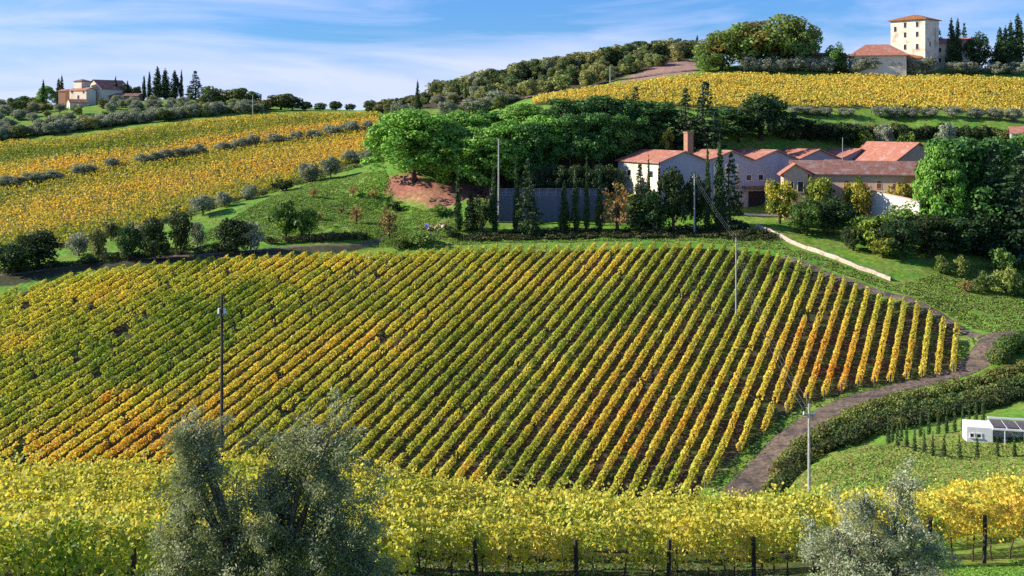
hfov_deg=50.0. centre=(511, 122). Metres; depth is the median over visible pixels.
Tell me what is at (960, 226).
leafy tree
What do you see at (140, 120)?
olive tree
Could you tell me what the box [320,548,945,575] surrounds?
weeds
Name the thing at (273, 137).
olive tree
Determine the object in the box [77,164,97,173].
olive tree
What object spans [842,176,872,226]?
autumn tree
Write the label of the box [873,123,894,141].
olive tree
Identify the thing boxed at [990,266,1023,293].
shrub
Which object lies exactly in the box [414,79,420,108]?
cypress tree
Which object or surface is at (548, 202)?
retaining wall
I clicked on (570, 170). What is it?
evergreen tree
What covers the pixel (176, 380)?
vine row
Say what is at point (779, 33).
oak tree
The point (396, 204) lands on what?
shrub
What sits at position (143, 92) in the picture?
cypress tree
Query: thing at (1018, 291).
shrub
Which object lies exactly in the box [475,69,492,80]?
woodland tree
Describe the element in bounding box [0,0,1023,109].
sky
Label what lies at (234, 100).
woodland tree
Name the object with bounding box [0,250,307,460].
vine row
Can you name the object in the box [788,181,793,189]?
window
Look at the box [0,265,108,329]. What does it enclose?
vine row
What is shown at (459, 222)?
cypress tree
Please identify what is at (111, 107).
olive tree
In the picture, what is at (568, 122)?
umbrella pine
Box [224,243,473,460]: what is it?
vine row
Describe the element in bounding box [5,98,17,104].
woodland tree
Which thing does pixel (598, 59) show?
woodland tree
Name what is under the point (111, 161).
olive tree
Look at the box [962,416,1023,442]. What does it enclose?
white pavilion
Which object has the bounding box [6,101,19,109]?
woodland tree
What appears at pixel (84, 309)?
vine row
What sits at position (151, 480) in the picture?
vine row
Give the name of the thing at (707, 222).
cypress tree
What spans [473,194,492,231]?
shrub
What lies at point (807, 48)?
oak tree
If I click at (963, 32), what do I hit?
fir tree
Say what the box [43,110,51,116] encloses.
woodland tree
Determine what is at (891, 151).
barn
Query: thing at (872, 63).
olive tree
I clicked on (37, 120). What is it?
olive tree
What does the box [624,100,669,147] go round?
pine tree
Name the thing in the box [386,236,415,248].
shrub
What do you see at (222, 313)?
utility pole
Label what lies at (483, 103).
olive tree
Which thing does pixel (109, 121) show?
olive tree
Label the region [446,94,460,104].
woodland tree
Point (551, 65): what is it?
olive tree
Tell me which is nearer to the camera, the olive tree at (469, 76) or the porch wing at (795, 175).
the porch wing at (795, 175)
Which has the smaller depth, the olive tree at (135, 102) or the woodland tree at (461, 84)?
the woodland tree at (461, 84)
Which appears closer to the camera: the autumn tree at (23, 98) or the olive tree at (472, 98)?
the olive tree at (472, 98)
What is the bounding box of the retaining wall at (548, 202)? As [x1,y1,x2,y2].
[490,188,605,221]
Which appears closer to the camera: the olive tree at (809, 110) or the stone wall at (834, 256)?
the stone wall at (834, 256)
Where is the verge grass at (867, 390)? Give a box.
[731,329,1022,478]
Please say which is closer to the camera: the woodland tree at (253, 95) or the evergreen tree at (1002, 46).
the evergreen tree at (1002, 46)
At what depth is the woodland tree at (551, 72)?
461.53 m
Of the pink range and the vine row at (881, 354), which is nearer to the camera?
the vine row at (881, 354)
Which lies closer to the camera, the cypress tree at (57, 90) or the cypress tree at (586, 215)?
the cypress tree at (586, 215)
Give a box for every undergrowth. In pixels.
[0,243,232,272]
[58,161,372,246]
[263,232,368,243]
[456,227,778,240]
[662,222,760,233]
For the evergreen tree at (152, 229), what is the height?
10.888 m
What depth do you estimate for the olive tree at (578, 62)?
471.53 m
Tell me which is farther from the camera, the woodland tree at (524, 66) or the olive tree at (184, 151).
the woodland tree at (524, 66)
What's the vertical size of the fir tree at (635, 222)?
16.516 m
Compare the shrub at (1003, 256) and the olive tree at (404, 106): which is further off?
the olive tree at (404, 106)
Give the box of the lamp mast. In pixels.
[498,139,499,222]
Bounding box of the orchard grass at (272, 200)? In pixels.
[40,171,453,268]
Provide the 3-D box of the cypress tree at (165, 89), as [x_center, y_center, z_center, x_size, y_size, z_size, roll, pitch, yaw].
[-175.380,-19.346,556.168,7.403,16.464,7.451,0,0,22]
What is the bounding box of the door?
[748,191,764,206]
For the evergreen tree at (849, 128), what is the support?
on the ground at (426, 191)
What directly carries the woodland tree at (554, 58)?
on the ground at (426, 191)
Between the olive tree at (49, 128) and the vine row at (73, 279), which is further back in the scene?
the olive tree at (49, 128)
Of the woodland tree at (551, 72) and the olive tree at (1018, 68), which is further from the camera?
the woodland tree at (551, 72)
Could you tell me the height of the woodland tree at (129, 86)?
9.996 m
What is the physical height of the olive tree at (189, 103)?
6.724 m
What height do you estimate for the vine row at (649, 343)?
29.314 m
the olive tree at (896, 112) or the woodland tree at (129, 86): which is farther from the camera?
the woodland tree at (129, 86)
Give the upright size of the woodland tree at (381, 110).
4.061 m
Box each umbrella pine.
[36,85,56,103]
[359,108,462,182]
[397,113,466,169]
[402,124,493,183]
[429,110,491,154]
[434,127,525,194]
[473,110,518,140]
[474,119,542,185]
[495,103,546,123]
[503,122,561,183]
[520,114,574,156]
[545,113,596,167]
[564,112,620,169]
[588,113,637,167]
[613,115,658,148]
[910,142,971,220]
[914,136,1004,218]
[943,138,1010,216]
[984,136,1022,204]
[1008,132,1023,182]
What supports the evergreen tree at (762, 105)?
on the ground at (426, 191)
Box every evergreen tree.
[0,239,42,273]
[15,229,64,266]
[115,221,142,261]
[137,216,172,260]
[168,206,194,253]
[215,217,255,254]
[518,167,545,189]
[536,165,562,189]
[551,165,572,189]
[563,163,589,189]
[579,164,603,189]
[593,164,615,195]
[602,164,630,199]
[640,189,668,229]
[657,165,689,229]
[682,171,705,224]
[732,92,790,140]
[758,110,806,138]
[786,117,817,138]
[811,120,842,142]
[816,195,858,235]
[834,121,866,145]
[840,225,863,250]
[875,215,923,260]
[908,214,958,257]
[940,212,989,255]
[959,212,1010,257]
[963,31,993,71]
[988,40,1018,70]
[989,214,1023,254]
[998,182,1021,217]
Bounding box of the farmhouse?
[90,79,125,103]
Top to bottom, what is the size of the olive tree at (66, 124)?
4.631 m
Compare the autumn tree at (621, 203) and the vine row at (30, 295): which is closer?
the vine row at (30, 295)
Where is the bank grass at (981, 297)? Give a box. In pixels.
[774,250,1023,332]
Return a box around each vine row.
[0,250,294,449]
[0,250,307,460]
[0,252,255,417]
[0,252,281,437]
[0,253,228,397]
[0,254,242,405]
[0,254,268,427]
[0,255,214,387]
[0,257,200,377]
[0,258,184,369]
[0,259,156,353]
[0,260,169,360]
[0,262,125,337]
[0,262,140,344]
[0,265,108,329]
[0,267,91,321]
[0,270,72,313]
[0,279,46,306]
[0,285,17,300]
[0,446,939,543]
[0,449,993,538]
[0,459,1023,533]
[0,466,1023,541]
[0,474,1023,573]
[0,479,1023,575]
[0,500,414,575]
[0,501,381,575]
[0,502,286,575]
[5,251,320,466]
[8,450,818,547]
[25,251,333,464]
[34,249,372,500]
[35,249,346,466]
[49,249,358,466]
[78,249,398,486]
[82,249,385,474]
[123,248,410,466]
[145,247,423,465]
[158,246,435,470]
[182,245,448,460]
[212,244,461,455]
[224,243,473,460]
[234,244,498,486]
[242,243,486,457]
[273,244,511,464]
[306,245,523,446]
[310,243,547,476]
[315,243,535,457]
[348,243,559,463]
[353,243,571,474]
[376,243,584,467]
[385,242,596,472]
[387,241,608,487]
[403,241,620,493]
[434,241,631,479]
[441,241,643,495]
[468,241,656,486]
[478,240,668,490]
[500,240,679,487]
[518,240,691,490]
[535,242,703,493]
[549,241,714,493]
[572,243,725,490]
[589,244,738,493]
[607,248,748,493]
[624,248,759,496]
[640,248,771,497]
[660,251,781,498]
[677,253,790,495]
[701,258,801,487]
[736,263,812,453]
[760,268,824,434]
[784,271,834,413]
[803,275,846,403]
[821,280,857,398]
[838,285,869,391]
[855,290,882,385]
[871,296,894,384]
[886,295,907,383]
[902,299,919,378]
[918,307,932,378]
[934,315,946,375]
[950,320,959,372]
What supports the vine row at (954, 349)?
on the ground at (426, 191)
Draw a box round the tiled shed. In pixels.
[906,54,921,72]
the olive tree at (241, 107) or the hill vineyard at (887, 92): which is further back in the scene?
the olive tree at (241, 107)
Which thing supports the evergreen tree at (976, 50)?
on the ground at (426, 191)
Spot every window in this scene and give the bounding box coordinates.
[746,175,751,180]
[758,174,763,179]
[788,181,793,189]
[797,181,803,191]
[876,181,881,188]
[969,432,975,438]
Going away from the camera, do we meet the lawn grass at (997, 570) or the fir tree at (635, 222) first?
the lawn grass at (997, 570)
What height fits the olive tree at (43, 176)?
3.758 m
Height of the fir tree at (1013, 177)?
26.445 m
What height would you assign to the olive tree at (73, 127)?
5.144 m
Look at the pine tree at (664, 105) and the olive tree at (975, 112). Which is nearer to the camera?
the pine tree at (664, 105)
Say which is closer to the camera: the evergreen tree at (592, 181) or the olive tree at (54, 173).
the evergreen tree at (592, 181)
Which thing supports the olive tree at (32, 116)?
on the ground at (426, 191)
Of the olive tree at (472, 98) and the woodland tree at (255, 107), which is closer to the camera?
the olive tree at (472, 98)
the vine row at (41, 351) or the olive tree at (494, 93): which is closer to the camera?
the vine row at (41, 351)
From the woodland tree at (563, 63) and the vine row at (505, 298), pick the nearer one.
the vine row at (505, 298)
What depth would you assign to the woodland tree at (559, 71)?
456.38 m
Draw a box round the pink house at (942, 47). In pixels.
[939,37,972,68]
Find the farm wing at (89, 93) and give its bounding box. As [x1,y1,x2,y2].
[68,87,96,104]
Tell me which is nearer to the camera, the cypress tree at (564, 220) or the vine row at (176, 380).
the vine row at (176, 380)
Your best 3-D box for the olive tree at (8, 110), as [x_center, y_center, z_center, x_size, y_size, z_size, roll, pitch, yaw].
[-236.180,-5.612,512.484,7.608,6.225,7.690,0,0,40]
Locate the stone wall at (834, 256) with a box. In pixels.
[755,224,891,280]
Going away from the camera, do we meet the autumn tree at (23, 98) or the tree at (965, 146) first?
the tree at (965, 146)
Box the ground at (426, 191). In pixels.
[0,57,1023,575]
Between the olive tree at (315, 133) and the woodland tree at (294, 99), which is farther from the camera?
the woodland tree at (294, 99)
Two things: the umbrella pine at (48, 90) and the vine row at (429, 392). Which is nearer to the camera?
the vine row at (429, 392)
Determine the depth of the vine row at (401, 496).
36.27 m
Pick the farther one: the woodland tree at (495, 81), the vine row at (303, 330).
the woodland tree at (495, 81)
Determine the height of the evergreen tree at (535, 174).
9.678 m
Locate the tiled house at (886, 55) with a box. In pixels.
[847,44,909,75]
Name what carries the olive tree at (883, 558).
on the ground at (426, 191)
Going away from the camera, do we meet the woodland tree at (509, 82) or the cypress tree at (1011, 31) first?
the cypress tree at (1011, 31)
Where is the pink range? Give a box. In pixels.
[788,160,932,221]
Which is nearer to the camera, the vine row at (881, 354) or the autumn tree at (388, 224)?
the vine row at (881, 354)
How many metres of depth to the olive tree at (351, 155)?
339.01 m
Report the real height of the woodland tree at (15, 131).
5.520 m
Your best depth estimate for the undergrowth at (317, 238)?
260.70 m
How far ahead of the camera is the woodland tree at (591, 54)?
471.11 m
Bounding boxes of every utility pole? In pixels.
[217,294,226,461]
[692,174,696,231]
[735,238,736,316]
[803,403,814,497]
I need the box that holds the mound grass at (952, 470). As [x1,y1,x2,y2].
[791,422,1023,501]
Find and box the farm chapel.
[66,99,89,107]
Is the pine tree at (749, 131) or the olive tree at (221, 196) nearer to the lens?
the olive tree at (221, 196)
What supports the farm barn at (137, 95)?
on the ground at (426, 191)
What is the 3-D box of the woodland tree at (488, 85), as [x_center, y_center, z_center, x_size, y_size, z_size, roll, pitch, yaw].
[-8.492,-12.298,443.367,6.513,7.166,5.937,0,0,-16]
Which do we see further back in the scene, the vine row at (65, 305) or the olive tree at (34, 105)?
the olive tree at (34, 105)
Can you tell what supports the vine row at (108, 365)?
on the ground at (426, 191)
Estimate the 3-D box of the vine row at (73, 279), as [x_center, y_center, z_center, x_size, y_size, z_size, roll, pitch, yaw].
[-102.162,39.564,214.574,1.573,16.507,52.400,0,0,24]
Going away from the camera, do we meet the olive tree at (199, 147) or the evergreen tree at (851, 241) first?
the evergreen tree at (851, 241)
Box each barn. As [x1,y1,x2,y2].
[109,93,143,100]
[851,141,926,160]
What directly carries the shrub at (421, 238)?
on the ground at (426, 191)
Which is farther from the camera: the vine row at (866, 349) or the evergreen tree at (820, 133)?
the evergreen tree at (820, 133)
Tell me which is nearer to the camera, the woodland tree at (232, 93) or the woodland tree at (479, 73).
the woodland tree at (479, 73)
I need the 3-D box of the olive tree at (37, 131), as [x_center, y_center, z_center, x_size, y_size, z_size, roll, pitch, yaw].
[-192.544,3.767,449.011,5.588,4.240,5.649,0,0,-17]
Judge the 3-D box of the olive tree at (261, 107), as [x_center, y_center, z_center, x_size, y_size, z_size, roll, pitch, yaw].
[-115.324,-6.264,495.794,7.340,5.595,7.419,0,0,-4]
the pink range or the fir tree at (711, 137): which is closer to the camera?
the pink range
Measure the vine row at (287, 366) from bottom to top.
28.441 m
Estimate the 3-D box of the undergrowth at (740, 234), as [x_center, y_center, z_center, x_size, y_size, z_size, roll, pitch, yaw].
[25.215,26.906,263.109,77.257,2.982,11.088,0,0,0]
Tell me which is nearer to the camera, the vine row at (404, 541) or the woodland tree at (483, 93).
the vine row at (404, 541)
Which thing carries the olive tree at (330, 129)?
on the ground at (426, 191)
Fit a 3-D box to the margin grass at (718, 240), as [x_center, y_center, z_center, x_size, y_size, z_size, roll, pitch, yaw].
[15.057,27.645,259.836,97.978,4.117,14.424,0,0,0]
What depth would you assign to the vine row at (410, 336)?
209.45 m
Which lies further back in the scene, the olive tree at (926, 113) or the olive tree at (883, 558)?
the olive tree at (926, 113)
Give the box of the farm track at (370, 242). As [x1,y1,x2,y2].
[0,237,384,275]
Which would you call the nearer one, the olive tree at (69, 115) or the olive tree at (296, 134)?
the olive tree at (296, 134)
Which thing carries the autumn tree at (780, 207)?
on the ground at (426, 191)
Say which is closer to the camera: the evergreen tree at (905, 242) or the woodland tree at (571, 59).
the evergreen tree at (905, 242)
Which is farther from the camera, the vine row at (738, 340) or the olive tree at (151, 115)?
the olive tree at (151, 115)
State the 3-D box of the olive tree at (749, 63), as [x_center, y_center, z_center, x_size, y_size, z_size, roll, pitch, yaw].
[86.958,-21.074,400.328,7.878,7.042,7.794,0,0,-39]
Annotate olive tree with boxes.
[0,104,13,115]
[0,127,9,139]
[0,175,11,186]
[2,117,17,125]
[4,176,25,185]
[11,109,26,119]
[22,172,40,182]
[25,125,34,135]
[26,102,42,112]
[26,112,38,122]
[31,172,51,182]
[32,122,46,134]
[34,118,48,123]
[34,130,46,134]
[42,123,58,134]
[45,169,64,181]
[46,115,58,122]
[49,120,63,132]
[53,103,67,113]
[56,118,75,127]
[59,124,66,132]
[60,112,76,119]
[62,122,77,131]
[64,232,90,255]
[65,123,74,132]
[68,164,84,173]
[76,120,87,129]
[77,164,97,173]
[97,114,110,126]
[100,117,115,127]
[103,158,119,166]
[105,103,116,111]
[109,95,123,103]
[114,112,129,124]
[117,99,126,106]
[121,111,136,123]
[124,98,132,105]
[130,107,141,112]
[131,100,143,107]
[131,225,146,250]
[133,113,147,123]
[133,154,151,163]
[133,384,403,575]
[144,99,162,107]
[145,111,156,121]
[148,152,164,161]
[158,149,175,159]
[164,99,175,107]
[166,108,181,119]
[173,147,196,157]
[176,96,189,102]
[176,106,189,116]
[184,101,195,105]
[184,104,198,116]
[187,195,215,215]
[189,221,206,245]
[192,144,206,154]
[202,103,219,115]
[209,101,226,112]
[211,142,234,150]
[216,191,232,206]
[230,138,250,148]
[232,102,251,113]
[236,99,253,104]
[237,221,264,252]
[241,184,258,199]
[247,134,259,143]
[250,103,264,112]
[264,133,290,144]
[289,130,302,139]
[297,163,321,182]
[304,130,322,138]
[319,156,340,178]
[322,125,340,135]
[339,120,360,132]
[341,150,358,162]
[357,148,378,160]
[361,120,372,129]
[390,100,404,113]
[397,104,414,110]
[429,95,445,103]
[437,99,457,113]
[445,92,457,100]
[455,99,479,112]
[464,73,477,83]
[465,96,478,101]
[469,86,482,95]
[469,98,494,111]
[472,77,489,85]
[483,90,509,105]
[505,94,520,102]
[539,60,554,74]
[575,58,583,69]
[738,55,761,71]
[756,58,775,71]
[771,59,789,72]
[786,56,807,72]
[787,106,804,113]
[796,453,964,575]
[800,57,824,72]
[801,106,819,114]
[814,56,837,72]
[817,107,833,115]
[835,108,855,115]
[843,58,867,73]
[861,58,882,69]
[870,106,889,117]
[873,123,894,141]
[886,106,904,117]
[901,107,920,117]
[906,58,920,72]
[917,56,938,72]
[918,108,938,116]
[934,121,957,141]
[942,61,965,73]
[942,106,963,117]
[961,61,982,73]
[966,106,987,118]
[984,62,1007,74]
[986,108,1004,118]
[1004,108,1023,120]
[1006,62,1023,74]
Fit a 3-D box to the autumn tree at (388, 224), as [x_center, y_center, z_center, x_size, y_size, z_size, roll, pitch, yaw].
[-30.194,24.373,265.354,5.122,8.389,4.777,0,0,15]
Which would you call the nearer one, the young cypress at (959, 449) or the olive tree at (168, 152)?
the young cypress at (959, 449)
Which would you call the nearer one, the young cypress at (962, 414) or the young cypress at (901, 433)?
the young cypress at (901, 433)
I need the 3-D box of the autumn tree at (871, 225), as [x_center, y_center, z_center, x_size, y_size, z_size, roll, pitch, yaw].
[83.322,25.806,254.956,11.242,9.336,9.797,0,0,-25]
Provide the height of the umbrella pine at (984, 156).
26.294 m
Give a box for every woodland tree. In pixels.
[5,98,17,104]
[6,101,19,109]
[9,127,27,137]
[15,124,25,137]
[16,100,27,109]
[22,107,34,113]
[37,103,49,111]
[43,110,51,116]
[70,104,82,114]
[80,116,100,129]
[87,226,107,257]
[97,98,108,108]
[102,221,121,240]
[119,84,132,92]
[129,86,141,92]
[156,109,174,120]
[184,108,193,116]
[197,104,212,116]
[199,86,223,101]
[209,94,227,104]
[219,88,248,102]
[226,98,240,105]
[227,105,234,112]
[239,91,261,102]
[249,105,259,113]
[259,100,270,109]
[267,93,292,109]
[283,96,303,109]
[296,101,312,110]
[313,102,326,110]
[329,101,342,110]
[344,104,355,110]
[363,100,373,107]
[365,106,372,112]
[372,106,378,112]
[379,106,384,112]
[383,103,393,113]
[405,97,415,103]
[420,93,431,97]
[420,96,430,104]
[424,79,439,93]
[430,82,443,94]
[445,85,461,95]
[446,78,464,90]
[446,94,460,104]
[457,76,465,86]
[460,84,466,93]
[464,85,477,95]
[466,79,474,85]
[471,88,483,96]
[474,79,489,86]
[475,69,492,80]
[480,74,491,79]
[480,88,492,97]
[485,68,499,75]
[485,83,495,89]
[487,83,505,91]
[488,69,505,81]
[488,77,501,84]
[493,94,508,109]
[499,74,518,83]
[504,77,521,91]
[505,63,527,79]
[506,85,516,94]
[515,62,531,80]
[516,82,526,95]
[522,80,538,95]
[523,78,537,90]
[529,59,539,77]
[529,59,553,73]
[531,65,545,78]
[537,74,553,80]
[537,77,556,91]
[547,67,557,76]
[550,55,559,63]
[551,74,572,89]
[553,68,563,78]
[555,57,579,67]
[556,59,577,70]
[564,68,581,84]
[565,64,580,72]
[571,53,586,67]
[578,70,596,85]
[580,63,590,69]
[583,51,599,63]
[584,71,594,85]
[587,62,609,77]
[590,64,606,79]
[591,49,605,60]
[591,56,606,65]
[597,58,611,66]
[599,69,617,80]
[601,46,618,64]
[607,65,620,72]
[615,43,636,58]
[615,49,632,60]
[617,58,631,70]
[618,62,635,74]
[623,55,640,62]
[628,50,639,62]
[630,41,649,47]
[632,58,646,71]
[636,45,646,52]
[637,48,651,56]
[638,52,646,61]
[643,52,656,66]
[647,44,663,54]
[649,40,663,54]
[651,41,666,56]
[653,54,668,66]
[663,37,679,56]
[669,43,687,55]
[671,49,684,60]
[683,40,698,56]
[683,41,694,56]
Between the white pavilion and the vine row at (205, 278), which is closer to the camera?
the white pavilion
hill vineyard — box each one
[0,111,379,251]
[532,71,1023,116]
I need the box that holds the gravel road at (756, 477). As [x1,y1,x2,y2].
[719,331,1021,498]
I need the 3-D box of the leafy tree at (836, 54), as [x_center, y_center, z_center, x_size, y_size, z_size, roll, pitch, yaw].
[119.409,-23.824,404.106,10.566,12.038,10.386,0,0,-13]
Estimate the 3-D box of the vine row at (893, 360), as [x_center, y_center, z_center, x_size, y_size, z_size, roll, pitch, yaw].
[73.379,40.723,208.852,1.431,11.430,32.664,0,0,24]
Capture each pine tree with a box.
[538,98,580,136]
[566,99,598,138]
[583,95,622,136]
[608,98,645,136]
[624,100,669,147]
[645,101,683,133]
[664,109,689,133]
[699,108,745,139]
[721,109,761,142]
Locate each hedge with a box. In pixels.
[760,359,1023,490]
[762,386,1023,494]
[779,122,1009,141]
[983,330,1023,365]
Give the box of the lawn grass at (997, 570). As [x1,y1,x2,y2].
[867,559,1023,575]
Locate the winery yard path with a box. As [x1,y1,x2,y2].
[744,213,781,215]
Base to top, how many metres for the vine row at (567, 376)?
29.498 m
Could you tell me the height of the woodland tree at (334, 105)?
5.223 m
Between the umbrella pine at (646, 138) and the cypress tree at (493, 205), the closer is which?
the cypress tree at (493, 205)
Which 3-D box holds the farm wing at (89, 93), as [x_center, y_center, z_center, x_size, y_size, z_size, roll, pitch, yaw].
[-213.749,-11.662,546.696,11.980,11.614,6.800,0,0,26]
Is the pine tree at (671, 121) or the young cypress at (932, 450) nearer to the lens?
the young cypress at (932, 450)
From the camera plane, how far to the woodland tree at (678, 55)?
457.04 m
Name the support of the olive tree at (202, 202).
on the ground at (426, 191)
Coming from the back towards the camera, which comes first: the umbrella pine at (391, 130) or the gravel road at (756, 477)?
the umbrella pine at (391, 130)
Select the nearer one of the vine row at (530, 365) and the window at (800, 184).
the vine row at (530, 365)
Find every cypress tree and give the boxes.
[40,79,46,102]
[54,78,60,104]
[59,76,63,89]
[141,76,146,100]
[146,72,151,96]
[150,66,163,99]
[158,68,171,98]
[168,70,180,98]
[178,69,183,96]
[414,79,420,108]
[454,171,463,230]
[462,191,477,231]
[464,80,466,99]
[488,163,499,231]
[512,157,519,231]
[557,180,570,230]
[570,164,580,229]
[583,155,589,228]
[594,161,604,229]
[645,155,650,225]
[656,162,661,229]
[703,144,712,229]
[712,134,726,227]
[944,18,958,68]
[954,18,962,62]
[992,27,1003,62]
[1003,25,1009,50]
[1006,20,1018,70]
[1013,13,1023,63]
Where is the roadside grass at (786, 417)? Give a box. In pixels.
[710,334,979,492]
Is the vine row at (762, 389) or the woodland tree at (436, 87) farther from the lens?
the woodland tree at (436, 87)
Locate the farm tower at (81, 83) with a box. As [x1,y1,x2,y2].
[73,79,91,87]
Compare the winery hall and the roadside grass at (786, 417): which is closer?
the roadside grass at (786, 417)
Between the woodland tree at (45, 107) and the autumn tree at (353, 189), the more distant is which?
the woodland tree at (45, 107)
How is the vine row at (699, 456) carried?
on the ground at (426, 191)
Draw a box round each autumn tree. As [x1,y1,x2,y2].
[11,96,29,101]
[27,97,40,103]
[268,200,301,236]
[309,187,317,196]
[348,184,357,195]
[350,204,363,223]
[367,189,378,197]
[377,207,397,236]
[600,181,632,229]
[657,128,674,149]
[764,178,799,223]
[803,176,835,211]
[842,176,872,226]
[848,215,894,250]
[857,130,873,146]
[867,237,900,257]
[884,181,912,197]
[896,131,914,141]
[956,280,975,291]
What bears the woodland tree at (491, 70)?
on the ground at (426, 191)
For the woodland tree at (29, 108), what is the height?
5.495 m
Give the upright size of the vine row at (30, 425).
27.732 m
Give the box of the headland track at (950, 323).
[781,256,982,338]
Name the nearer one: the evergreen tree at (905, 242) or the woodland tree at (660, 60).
the evergreen tree at (905, 242)
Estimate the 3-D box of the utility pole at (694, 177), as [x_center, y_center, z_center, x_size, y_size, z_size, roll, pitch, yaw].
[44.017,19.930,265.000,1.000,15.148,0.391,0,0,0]
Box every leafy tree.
[285,201,320,237]
[787,196,824,235]
[822,41,853,71]
[881,200,927,234]
[917,209,973,240]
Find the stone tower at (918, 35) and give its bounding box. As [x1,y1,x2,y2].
[888,15,941,72]
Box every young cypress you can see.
[886,419,890,443]
[890,413,894,442]
[895,418,900,445]
[899,412,903,441]
[904,419,909,446]
[912,425,917,450]
[918,408,922,436]
[922,429,926,452]
[927,410,931,434]
[930,431,935,455]
[936,408,940,433]
[941,435,946,456]
[944,411,948,432]
[952,404,956,431]
[957,435,961,457]
[960,407,963,429]
[967,403,970,418]
[974,399,978,419]
[974,433,979,456]
[981,395,985,419]
[994,433,999,456]
[1012,433,1016,456]
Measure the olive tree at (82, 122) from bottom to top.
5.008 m
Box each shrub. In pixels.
[0,446,26,508]
[270,179,293,190]
[385,201,402,210]
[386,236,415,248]
[400,231,436,246]
[428,204,451,215]
[446,229,460,237]
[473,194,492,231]
[934,255,949,272]
[951,255,969,277]
[972,270,996,291]
[988,247,1017,270]
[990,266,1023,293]
[1012,277,1023,295]
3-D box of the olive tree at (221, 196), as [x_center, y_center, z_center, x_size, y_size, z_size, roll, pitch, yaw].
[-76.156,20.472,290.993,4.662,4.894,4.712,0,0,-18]
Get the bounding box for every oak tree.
[691,31,748,69]
[691,49,725,71]
[706,22,780,68]
[737,14,812,59]
[775,20,822,65]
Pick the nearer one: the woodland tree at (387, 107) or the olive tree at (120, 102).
the woodland tree at (387, 107)
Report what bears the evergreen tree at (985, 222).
on the ground at (426, 191)
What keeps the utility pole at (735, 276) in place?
on the ground at (426, 191)
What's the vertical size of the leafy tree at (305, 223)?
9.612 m
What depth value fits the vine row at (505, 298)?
202.19 m
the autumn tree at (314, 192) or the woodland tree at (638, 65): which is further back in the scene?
the woodland tree at (638, 65)
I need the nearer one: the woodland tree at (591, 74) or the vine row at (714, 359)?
the vine row at (714, 359)
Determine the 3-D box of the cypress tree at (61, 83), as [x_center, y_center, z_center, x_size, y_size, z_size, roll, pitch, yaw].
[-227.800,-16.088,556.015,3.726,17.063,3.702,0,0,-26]
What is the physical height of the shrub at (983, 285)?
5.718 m
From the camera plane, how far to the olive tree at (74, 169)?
342.80 m
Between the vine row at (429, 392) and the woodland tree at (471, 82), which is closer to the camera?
the vine row at (429, 392)
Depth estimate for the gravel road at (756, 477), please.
185.09 m
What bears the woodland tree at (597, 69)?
on the ground at (426, 191)
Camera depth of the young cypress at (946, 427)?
141.10 m
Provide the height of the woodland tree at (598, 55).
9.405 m
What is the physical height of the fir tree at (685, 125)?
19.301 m
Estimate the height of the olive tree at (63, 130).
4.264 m
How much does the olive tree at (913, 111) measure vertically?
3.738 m
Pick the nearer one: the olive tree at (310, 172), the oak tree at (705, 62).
the olive tree at (310, 172)
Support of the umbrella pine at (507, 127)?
on the ground at (426, 191)
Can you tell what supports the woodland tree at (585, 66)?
on the ground at (426, 191)
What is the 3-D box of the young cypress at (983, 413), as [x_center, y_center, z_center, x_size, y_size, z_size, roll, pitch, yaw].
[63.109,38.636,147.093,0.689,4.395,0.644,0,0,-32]
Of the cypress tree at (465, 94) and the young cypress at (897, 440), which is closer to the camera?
the young cypress at (897, 440)
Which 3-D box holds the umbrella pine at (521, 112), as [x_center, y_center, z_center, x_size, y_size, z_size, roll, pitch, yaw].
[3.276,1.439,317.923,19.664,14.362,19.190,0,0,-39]
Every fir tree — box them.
[184,71,202,98]
[513,159,544,234]
[624,164,655,229]
[631,86,640,140]
[669,88,704,150]
[682,81,726,152]
[715,152,748,229]
[959,141,1022,257]
[961,23,966,37]
[979,156,1023,266]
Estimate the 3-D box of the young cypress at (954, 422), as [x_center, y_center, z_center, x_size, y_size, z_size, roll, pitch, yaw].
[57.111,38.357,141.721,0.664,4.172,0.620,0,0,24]
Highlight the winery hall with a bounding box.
[615,132,864,206]
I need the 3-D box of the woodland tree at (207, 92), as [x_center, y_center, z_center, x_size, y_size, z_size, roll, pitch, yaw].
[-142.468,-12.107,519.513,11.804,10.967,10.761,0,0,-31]
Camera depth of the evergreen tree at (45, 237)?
243.96 m
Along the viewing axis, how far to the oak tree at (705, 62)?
401.61 m
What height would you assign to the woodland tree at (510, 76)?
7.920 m
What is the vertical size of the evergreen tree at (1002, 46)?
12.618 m
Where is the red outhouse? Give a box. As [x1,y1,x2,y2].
[58,89,69,105]
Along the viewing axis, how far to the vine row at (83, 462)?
45.47 m
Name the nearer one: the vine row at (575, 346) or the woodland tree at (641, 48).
the vine row at (575, 346)
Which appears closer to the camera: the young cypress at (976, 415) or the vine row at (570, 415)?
the young cypress at (976, 415)
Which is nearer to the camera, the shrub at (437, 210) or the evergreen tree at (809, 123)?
the shrub at (437, 210)
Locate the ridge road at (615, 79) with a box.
[525,69,697,97]
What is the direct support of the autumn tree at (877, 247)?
on the ground at (426, 191)
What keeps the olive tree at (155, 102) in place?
on the ground at (426, 191)
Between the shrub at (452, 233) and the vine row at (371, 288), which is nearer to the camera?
the vine row at (371, 288)
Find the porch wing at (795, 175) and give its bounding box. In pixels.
[777,163,811,219]
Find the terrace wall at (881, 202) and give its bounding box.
[871,190,920,219]
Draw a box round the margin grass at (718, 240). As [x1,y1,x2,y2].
[370,229,788,248]

